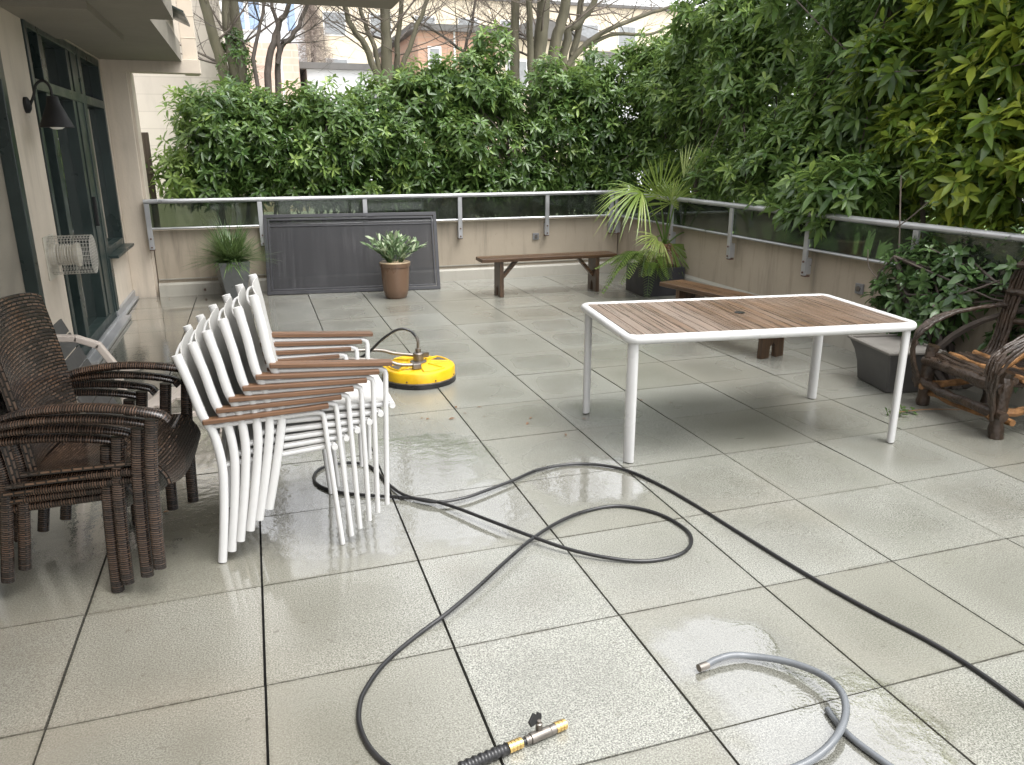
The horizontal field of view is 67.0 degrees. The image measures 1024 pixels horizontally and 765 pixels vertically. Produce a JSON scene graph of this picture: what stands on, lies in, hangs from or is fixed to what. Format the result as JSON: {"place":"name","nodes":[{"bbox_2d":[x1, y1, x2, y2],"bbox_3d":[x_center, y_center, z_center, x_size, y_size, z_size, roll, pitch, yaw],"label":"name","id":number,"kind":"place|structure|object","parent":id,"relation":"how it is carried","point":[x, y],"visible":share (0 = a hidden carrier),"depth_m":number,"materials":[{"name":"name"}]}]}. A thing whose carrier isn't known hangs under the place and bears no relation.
{"place":"outdoors","nodes":[
{"label":"outdoors","id":0,"kind":"place"},
{"bbox_2d":[253,314,269,764],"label":"paving bed","id":1,"kind":"object","parent":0,"point":[265,677],"depth_m":2.64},
{"bbox_2d":[0,0,399,366],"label":"apartment building","id":2,"kind":"structure","parent":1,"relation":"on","point":[87,174],"depth_m":6.50,"materials":[{"name":"paint"}]},
{"bbox_2d":[0,52,45,305],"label":"door","id":3,"kind":"structure","parent":2,"relation":"in","point":[19,267],"depth_m":4.84,"materials":[{"name":"grey glass"}]},
{"bbox_2d":[22,79,74,129],"bbox_3d":[-3.131,-1.874,5.221,0.275,0.319,0.210,-6,18,-17],"label":"wall lamp","id":4,"kind":"object","parent":2,"relation":"attached to","point":[54,115],"visible":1,"depth_m":5.19,"materials":[{"name":"black metal"}]},
{"bbox_2d":[42,233,97,280],"bbox_3d":[-3.122,-0.898,5.496,0.278,0.300,0.300,-6,18,-17],"label":"caged vent","id":5,"kind":"object","parent":2,"relation":"attached to","point":[56,256],"visible":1,"depth_m":5.43,"materials":[{"name":"metal"}]},
{"bbox_2d":[20,19,131,366],"bbox_3d":[-3.626,-1.573,6.483,0.245,2.494,1.900,-6,18,-17],"label":"door","id":6,"kind":"structure","parent":2,"relation":"in","point":[67,152],"depth_m":6.63,"materials":[{"name":"grey glass"}]},
{"bbox_2d":[77,48,133,310],"bbox_3d":[-4.100,-1.995,7.812,0.210,2.450,1.145,-6,18,-17],"label":"window","id":7,"kind":"structure","parent":2,"relation":"in","point":[89,66],"depth_m":8.00,"materials":[{"name":"grey glass"}]},
{"bbox_2d":[153,216,616,296],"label":"parapet wall","id":8,"kind":"structure","parent":1,"relation":"on","point":[458,261],"depth_m":9.90,"materials":[{"name":"paint"}]},
{"bbox_2d":[143,190,614,250],"bbox_3d":[-1.348,-2.010,9.454,5.720,0.562,0.073,-6,18,-17],"label":"railing","id":9,"kind":"object","parent":8,"relation":"attached to","point":[171,214],"visible":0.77,"depth_m":9.33,"materials":[{"name":"metal"}]},
{"bbox_2d":[533,233,538,239],"bbox_3d":[0.312,-1.907,10.101,0.085,0.085,0.031,-6,18,-17],"label":"step light","id":10,"kind":"object","parent":8,"relation":"attached to","point":[535,236],"visible":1,"depth_m":10.09,"materials":[{"name":"metal"}]},
{"bbox_2d":[219,0,306,61],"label":"building","id":11,"kind":"structure","parent":0,"point":[247,23],"depth_m":36.63,"materials":[{"name":"concrete"}]},
{"bbox_2d":[238,2,246,30],"bbox_3d":[-12.758,-17.206,36.107,0.660,1.460,0.100,-6,18,-17],"label":"window","id":12,"kind":"structure","parent":11,"relation":"in","point":[244,21],"depth_m":36.19,"materials":[{"name":"blue glass"}]},
{"bbox_2d":[246,2,262,31],"bbox_3d":[-12.093,-17.270,36.314,0.660,1.460,0.100,-6,18,-17],"label":"window","id":13,"kind":"structure","parent":11,"relation":"in","point":[251,22],"depth_m":36.30,"materials":[{"name":"blue glass"}]},
{"bbox_2d":[284,4,297,32],"bbox_3d":[-10.525,-17.421,36.804,0.560,1.460,0.100,-6,18,-17],"label":"window","id":14,"kind":"structure","parent":11,"relation":"in","point":[293,18],"depth_m":36.81,"materials":[{"name":"blue glass"}]},
{"bbox_2d":[245,42,300,106],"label":"building","id":15,"kind":"structure","parent":0,"point":[290,71],"depth_m":24.72,"materials":[{"name":"beige paint"}]},
{"bbox_2d":[373,23,497,148],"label":"building","id":16,"kind":"structure","parent":0,"point":[420,39],"depth_m":26.05,"materials":[{"name":"brick"}]},
{"bbox_2d":[427,46,441,68],"bbox_3d":[-2.606,-10.778,26.121,0.460,1.060,0.100,-6,18,-17],"label":"window","id":17,"kind":"structure","parent":16,"relation":"in","point":[437,49],"depth_m":25.98,"materials":[{"name":"grey glass"}]},
{"bbox_2d":[303,0,695,63],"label":"building","id":18,"kind":"structure","parent":0,"point":[346,50],"depth_m":56.44,"materials":[{"name":"brick"},{"name":"plaster render"},{"name":"window glass"}]},
{"bbox_2d":[322,11,346,35],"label":"window","id":19,"kind":"structure","parent":18,"relation":"in","point":[329,31],"depth_m":53.68,"materials":[{"name":"grey glass"}]},
{"bbox_2d":[327,58,347,62],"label":"window","id":20,"kind":"structure","parent":18,"relation":"in","point":[341,60],"depth_m":54.42,"materials":[{"name":"grey glass"}]},
{"bbox_2d":[369,13,391,36],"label":"window","id":21,"kind":"structure","parent":18,"relation":"in","point":[377,14],"depth_m":54.48,"materials":[{"name":"grey glass"}]},
{"bbox_2d":[414,15,435,23],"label":"window","id":22,"kind":"structure","parent":18,"relation":"in","point":[429,20],"depth_m":55.51,"materials":[{"name":"grey glass"}]},
{"bbox_2d":[458,18,478,24],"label":"window","id":23,"kind":"structure","parent":18,"relation":"in","point":[475,19],"depth_m":56.30,"materials":[{"name":"grey glass"}]},
{"bbox_2d":[500,20,519,27],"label":"window","id":24,"kind":"structure","parent":18,"relation":"in","point":[506,22],"depth_m":57.22,"materials":[{"name":"grey glass"}]},
{"bbox_2d":[581,24,598,45],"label":"window","id":25,"kind":"structure","parent":18,"relation":"in","point":[587,32],"depth_m":59.29,"materials":[{"name":"grey glass"}]},
{"bbox_2d":[618,26,636,47],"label":"window","id":26,"kind":"structure","parent":18,"relation":"in","point":[632,29],"depth_m":60.27,"materials":[{"name":"grey glass"}]},
{"bbox_2d":[0,272,1023,764],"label":"patio paving","id":27,"kind":"structure","parent":0,"point":[916,526],"depth_m":3.01,"materials":[{"name":"grey tile"}]},
{"bbox_2d":[0,388,135,592],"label":"wicker armchair","id":28,"kind":"object","parent":27,"relation":"on","point":[105,498],"visible":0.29,"depth_m":2.83,"materials":[{"name":"brown wicker"}]},
{"bbox_2d":[0,380,158,584],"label":"wicker armchair","id":29,"kind":"object","parent":28,"relation":"on","point":[117,455],"visible":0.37,"depth_m":2.81,"materials":[{"name":"brown wicker"}]},
{"bbox_2d":[0,371,180,583],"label":"wicker armchair","id":30,"kind":"object","parent":29,"relation":"on","point":[10,478],"visible":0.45,"depth_m":2.79,"materials":[{"name":"brown wicker"}]},
{"bbox_2d":[0,292,200,570],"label":"wicker armchair","id":31,"kind":"object","parent":30,"relation":"on","point":[36,375],"visible":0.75,"depth_m":2.86,"materials":[{"name":"brown wicker"}]},
{"bbox_2d":[53,319,221,431],"bbox_3d":[-2.193,-0.058,4.601,0.948,0.682,0.706,-6,18,-17],"label":"resin lounger","id":32,"kind":"object","parent":27,"relation":"on","point":[68,343],"visible":0.23,"depth_m":4.46,"materials":[{"name":"beige plastic"}]},
{"bbox_2d":[214,259,249,298],"bbox_3d":[-3.149,-1.166,8.745,0.335,0.420,0.335,-10,19,-29],"label":"tapered pot","id":33,"kind":"object","parent":27,"relation":"on","point":[229,281],"visible":0.54,"depth_m":8.62,"materials":[{"name":"ceramic"}]},
{"bbox_2d":[181,215,278,277],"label":"tufted grass","id":34,"kind":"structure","parent":33,"relation":"in","point":[228,250],"depth_m":8.55,"materials":[{"name":"green plant"}]},
{"bbox_2d":[172,324,344,562],"bbox_3d":[-1.074,0.219,3.324,0.590,0.881,0.582,-5,18,-17],"label":"white armchair","id":35,"kind":"object","parent":27,"relation":"on","point":[211,421],"visible":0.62,"depth_m":3.08,"materials":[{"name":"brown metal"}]},
{"bbox_2d":[187,314,353,551],"bbox_3d":[-1.029,0.178,3.331,0.590,0.881,0.582,-4,17,-18],"label":"white armchair","id":36,"kind":"object","parent":35,"relation":"on","point":[204,363],"visible":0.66,"depth_m":3.09,"materials":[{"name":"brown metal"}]},
{"bbox_2d":[201,304,362,541],"bbox_3d":[-0.984,0.140,3.330,0.590,0.881,0.582,-3,17,-18],"label":"white armchair","id":37,"kind":"object","parent":36,"relation":"on","point":[213,337],"visible":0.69,"depth_m":3.10,"materials":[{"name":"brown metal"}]},
{"bbox_2d":[217,294,372,531],"bbox_3d":[-0.935,0.101,3.334,0.590,0.881,0.582,-2,16,-18],"label":"white armchair","id":38,"kind":"object","parent":37,"relation":"on","point":[231,334],"visible":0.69,"depth_m":3.11,"materials":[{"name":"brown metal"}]},
{"bbox_2d":[231,284,383,520],"bbox_3d":[-0.889,0.062,3.338,0.590,0.881,0.582,-1,16,-18],"label":"white armchair","id":39,"kind":"object","parent":38,"relation":"on","point":[243,316],"visible":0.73,"depth_m":3.12,"materials":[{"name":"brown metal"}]},
{"bbox_2d":[246,274,395,509],"bbox_3d":[-0.843,0.021,3.346,0.590,0.881,0.582,1,16,-19],"label":"white armchair","id":40,"kind":"object","parent":39,"relation":"on","point":[269,338],"visible":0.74,"depth_m":3.15,"materials":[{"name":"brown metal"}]},
{"bbox_2d":[263,212,440,294],"bbox_3d":[-1.869,-1.531,9.129,2.000,0.930,0.045,-3,0,-11],"label":"insect screen","id":41,"kind":"object","parent":27,"relation":"on","point":[317,253],"visible":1,"depth_m":9.10,"materials":[{"name":"grey metal"}]},
{"bbox_2d":[327,328,455,389],"bbox_3d":[-1.081,-0.159,5.440,1.406,0.389,0.536,-7,18,-21],"label":"surface cleaner","id":42,"kind":"object","parent":27,"relation":"on","point":[417,369],"visible":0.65,"depth_m":5.46,"materials":[{"name":"yellow plastic"}]},
{"bbox_2d":[379,259,409,298],"bbox_3d":[-1.315,-1.162,8.734,0.349,0.409,0.349,-6,18,-17],"label":"round pot","id":43,"kind":"object","parent":27,"relation":"on","point":[395,278],"visible":0.91,"depth_m":8.62,"materials":[{"name":"brown ceramic"}]},
{"bbox_2d":[361,230,426,262],"bbox_3d":[-1.302,-1.518,8.658,0.664,0.400,0.566,-9,19,-27],"label":"leafy plant","id":44,"kind":"object","parent":43,"relation":"in","point":[388,247],"visible":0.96,"depth_m":8.59,"materials":[{"name":"green plant"}]},
{"bbox_2d":[476,251,616,297],"bbox_3d":[0.409,-1.261,8.995,1.640,0.440,0.270,-5,18,-17],"label":"bench","id":45,"kind":"object","parent":27,"relation":"on","point":[500,273],"visible":0.98,"depth_m":8.89,"materials":[{"name":"brown wood"}]},
{"bbox_2d":[626,262,684,296],"bbox_3d":[1.663,-1.210,9.021,0.500,0.320,0.510,-5,17,-14],"label":"square planter","id":46,"kind":"object","parent":27,"relation":"on","point":[635,282],"visible":0.56,"depth_m":8.80,"materials":[{"name":"plastic"}]},
{"bbox_2d":[594,250,671,297],"bbox_3d":[1.358,-1.227,8.654,0.872,0.513,0.553,4,17,13],"label":"fern","id":47,"kind":"object","parent":46,"relation":"in","point":[625,257],"visible":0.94,"depth_m":8.55,"materials":[{"name":"green plant"}]},
{"bbox_2d":[593,141,710,277],"bbox_3d":[1.647,-1.929,8.649,1.667,1.521,0.850,-6,18,-17],"label":"fan palm","id":48,"kind":"object","parent":46,"relation":"in","point":[671,191],"visible":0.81,"depth_m":8.67,"materials":[{"name":"green plant"}]},
{"bbox_2d":[312,461,1023,764],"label":"pressure hose","id":49,"kind":"object","parent":27,"relation":"on","point":[377,756],"visible":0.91,"depth_m":3.17,"materials":[{"name":"black rubber"}]},
{"bbox_2d":[457,712,567,764],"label":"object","id":50,"kind":"object","parent":49,"relation":"attached to","point":[508,748],"visible":1,"depth_m":2.15,"materials":[{"name":"gold metal"}]},
{"bbox_2d":[659,280,783,358],"bbox_3d":[1.832,-0.546,6.609,0.270,0.440,1.500,-9,19,-27],"label":"bench","id":51,"kind":"object","parent":27,"relation":"on","point":[685,289],"visible":0.44,"depth_m":6.62,"materials":[{"name":"brown wood"}]},
{"bbox_2d":[581,294,916,463],"bbox_3d":[1.316,-0.069,4.572,1.674,0.709,0.934,-3,17,-10],"label":"patio table","id":52,"kind":"object","parent":27,"relation":"on","point":[634,325],"visible":1,"depth_m":4.31,"materials":[{"name":"brown wood"}]},
{"bbox_2d":[696,652,849,764],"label":"garden hose","id":53,"kind":"object","parent":27,"relation":"on","point":[827,747],"visible":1,"depth_m":2.37,"materials":[{"name":"plastic"}]},
{"bbox_2d":[615,217,1023,406],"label":"parapet wall","id":54,"kind":"structure","parent":27,"relation":"on","point":[759,268],"depth_m":7.39,"materials":[{"name":"paint"}]},
{"bbox_2d":[614,190,1023,284],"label":"railing","id":55,"kind":"object","parent":54,"relation":"attached to","point":[854,237],"visible":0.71,"depth_m":6.42,"materials":[{"name":"metal"}]},
{"bbox_2d":[854,283,863,294],"bbox_3d":[2.835,-0.766,6.325,0.031,0.085,0.085,-6,18,-17],"label":"step light","id":56,"kind":"object","parent":54,"relation":"attached to","point":[859,288],"visible":1,"depth_m":6.31,"materials":[{"name":"metal"}]},
{"bbox_2d":[824,707,892,764],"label":"hose end","id":57,"kind":"object","parent":27,"relation":"on","point":[861,745],"visible":0.84,"depth_m":2.16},
{"bbox_2d":[847,334,947,392],"bbox_3d":[2.677,-0.129,5.446,0.414,0.307,0.540,-2,17,-6],"label":"tapered planter","id":58,"kind":"object","parent":27,"relation":"on","point":[877,356],"visible":0.77,"depth_m":5.36,"materials":[{"name":"grey plastic"}]},
{"bbox_2d":[867,170,939,312],"bbox_3d":[2.851,-0.821,5.740,0.195,1.462,0.638,-1,17,-4],"label":"sapling","id":59,"kind":"object","parent":58,"relation":"in","point":[900,187],"visible":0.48,"depth_m":5.65,"materials":[{"name":"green plant"}]},
{"bbox_2d":[860,226,1023,392],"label":"broadleaf shrub","id":60,"kind":"object","parent":58,"relation":"in","point":[921,296],"visible":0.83,"depth_m":5.35,"materials":[{"name":"green plant"}]},
{"bbox_2d":[885,404,959,416],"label":"fallen sprig","id":61,"kind":"object","parent":27,"relation":"on","point":[902,410],"visible":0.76,"depth_m":4.89,"materials":[{"name":"green plant"}]},
{"bbox_2d":[910,257,1023,439],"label":"rustic chair","id":62,"kind":"object","parent":27,"relation":"on","point":[994,371],"visible":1,"depth_m":4.79,"materials":[{"name":"brown wood"}]},
{"bbox_2d":[490,18,588,158],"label":"building","id":63,"kind":"structure","parent":0,"point":[523,61],"depth_m":27.96,"materials":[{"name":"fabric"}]},
{"bbox_2d":[505,59,527,90],"bbox_3d":[0.173,-11.158,28.053,0.860,1.060,0.100,-6,18,-17],"label":"window","id":64,"kind":"structure","parent":63,"relation":"in","point":[523,62],"depth_m":28.01,"materials":[{"name":"grey glass"}]},
{"bbox_2d":[583,50,797,191],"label":"building","id":65,"kind":"structure","parent":0,"point":[609,55],"depth_m":29.97,"materials":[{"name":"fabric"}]},
{"bbox_2d":[553,0,999,98],"label":"sky","id":66,"kind":"structure","parent":0,"point":[660,3],"materials":[{"name":"white"}]},
{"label":"ground","id":67,"kind":"structure","parent":0,"visible":0},
{"bbox_2d":[132,0,228,198],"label":"building","id":68,"kind":"structure","parent":67,"relation":"on","point":[150,89],"depth_m":12.33,"materials":[{"name":"concrete"}]},
{"bbox_2d":[296,5,338,83],"bbox_3d":[-7.620,-10.783,29.910,4.751,7.449,4.665,-6,18,-17],"label":"larch tree","id":69,"kind":"object","parent":67,"relation":"on","point":[312,50],"visible":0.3,"depth_m":29.12,"materials":[{"name":"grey plant"}]},
{"bbox_2d":[299,62,393,179],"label":"building","id":70,"kind":"structure","parent":67,"relation":"on","point":[312,71],"depth_m":26.17,"materials":[{"name":"white painted plaster render"}]},
{"bbox_2d":[591,21,700,222],"bbox_3d":[2.105,-3.063,10.664,1.891,3.646,2.198,-6,18,-17],"label":"laurel shrub","id":71,"kind":"object","parent":67,"relation":"on","point":[644,143],"visible":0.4,"depth_m":10.39,"materials":[{"name":"green plant"}]},
{"bbox_2d":[643,0,790,226],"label":"laurel shrub","id":72,"kind":"object","parent":67,"relation":"on","point":[683,123],"visible":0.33,"depth_m":9.24,"materials":[{"name":"green plant"}]},
{"bbox_2d":[679,0,841,218],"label":"laurel shrub","id":73,"kind":"object","parent":67,"relation":"on","point":[745,174],"visible":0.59,"depth_m":7.97,"materials":[{"name":"green plant"}]},
{"bbox_2d":[750,0,937,247],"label":"laurel shrub","id":74,"kind":"object","parent":67,"relation":"on","point":[841,182],"visible":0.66,"depth_m":6.77,"materials":[{"name":"green plant"}]},
{"bbox_2d":[833,0,1023,244],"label":"yellow laurel shrub","id":75,"kind":"object","parent":67,"relation":"on","point":[939,126],"visible":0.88,"depth_m":5.75,"materials":[{"name":"green plant"}]},
{"bbox_2d":[971,0,1023,233],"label":"yellow laurel shrub","id":76,"kind":"object","parent":67,"relation":"on","point":[1012,31],"visible":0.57,"depth_m":5.30,"materials":[{"name":"green plant"}]},
{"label":"lawn","id":77,"kind":"structure","parent":0,"visible":0},
{"bbox_2d":[141,132,156,198],"bbox_3d":[-4.399,-1.950,9.310,0.297,2.020,0.217,-6,18,-17],"label":"fence post","id":78,"kind":"object","parent":77,"relation":"on","point":[147,150],"visible":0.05,"depth_m":9.16,"materials":[{"name":"grey"}]},
{"bbox_2d":[148,74,311,198],"bbox_3d":[-3.518,-2.368,9.739,1.994,2.872,1.526,-6,18,-17],"label":"laurel shrub","id":79,"kind":"object","parent":77,"relation":"on","point":[230,149],"visible":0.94,"depth_m":9.15,"materials":[{"name":"green plant"}]},
{"bbox_2d":[180,0,301,195],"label":"bare tree","id":80,"kind":"object","parent":77,"relation":"on","point":[236,55],"visible":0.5,"depth_m":11.82,"materials":[{"name":"brown plant"}]},
{"bbox_2d":[194,0,360,196],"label":"bare tree","id":81,"kind":"object","parent":77,"relation":"on","point":[276,39],"visible":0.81,"depth_m":12.04,"materials":[{"name":"brown plant"}]},
{"bbox_2d":[259,74,394,196],"bbox_3d":[-2.383,-2.502,10.137,1.891,2.883,1.564,-6,18,-17],"label":"laurel shrub","id":82,"kind":"object","parent":77,"relation":"on","point":[322,159],"visible":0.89,"depth_m":9.52,"materials":[{"name":"green plant"}]},
{"bbox_2d":[263,0,533,96],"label":"bare tree","id":83,"kind":"object","parent":77,"relation":"on","point":[386,30],"visible":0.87,"depth_m":12.53,"materials":[{"name":"brown plant"}]},
{"bbox_2d":[334,55,481,194],"bbox_3d":[-1.402,-2.713,10.377,2.080,3.155,1.547,-6,18,-17],"label":"laurel shrub","id":84,"kind":"object","parent":77,"relation":"on","point":[412,111],"visible":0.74,"depth_m":9.93,"materials":[{"name":"green plant"}]},
{"bbox_2d":[346,0,536,155],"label":"bare tree","id":85,"kind":"object","parent":77,"relation":"on","point":[430,28],"visible":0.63,"depth_m":13.29,"materials":[{"name":"brown plant"}]},
{"bbox_2d":[420,19,564,202],"bbox_3d":[-0.210,-3.028,10.639,2.101,3.593,1.524,-6,18,-17],"label":"laurel shrub","id":86,"kind":"object","parent":77,"relation":"on","point":[499,99],"visible":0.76,"depth_m":10.16,"materials":[{"name":"green plant"}]},
{"bbox_2d":[406,0,627,167],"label":"bare tree","id":87,"kind":"object","parent":77,"relation":"on","point":[536,49],"visible":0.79,"depth_m":13.20,"materials":[{"name":"brown plant"}]},
{"bbox_2d":[516,42,635,209],"bbox_3d":[0.893,-3.032,11.024,1.966,3.365,1.521,-6,18,-17],"label":"laurel shrub","id":88,"kind":"object","parent":77,"relation":"on","point":[574,100],"visible":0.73,"depth_m":10.43,"materials":[{"name":"green plant"}]},
{"bbox_2d":[485,0,695,163],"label":"bare tree","id":89,"kind":"object","parent":77,"relation":"on","point":[575,51],"visible":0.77,"depth_m":13.69,"materials":[{"name":"brown plant"}]}
]}

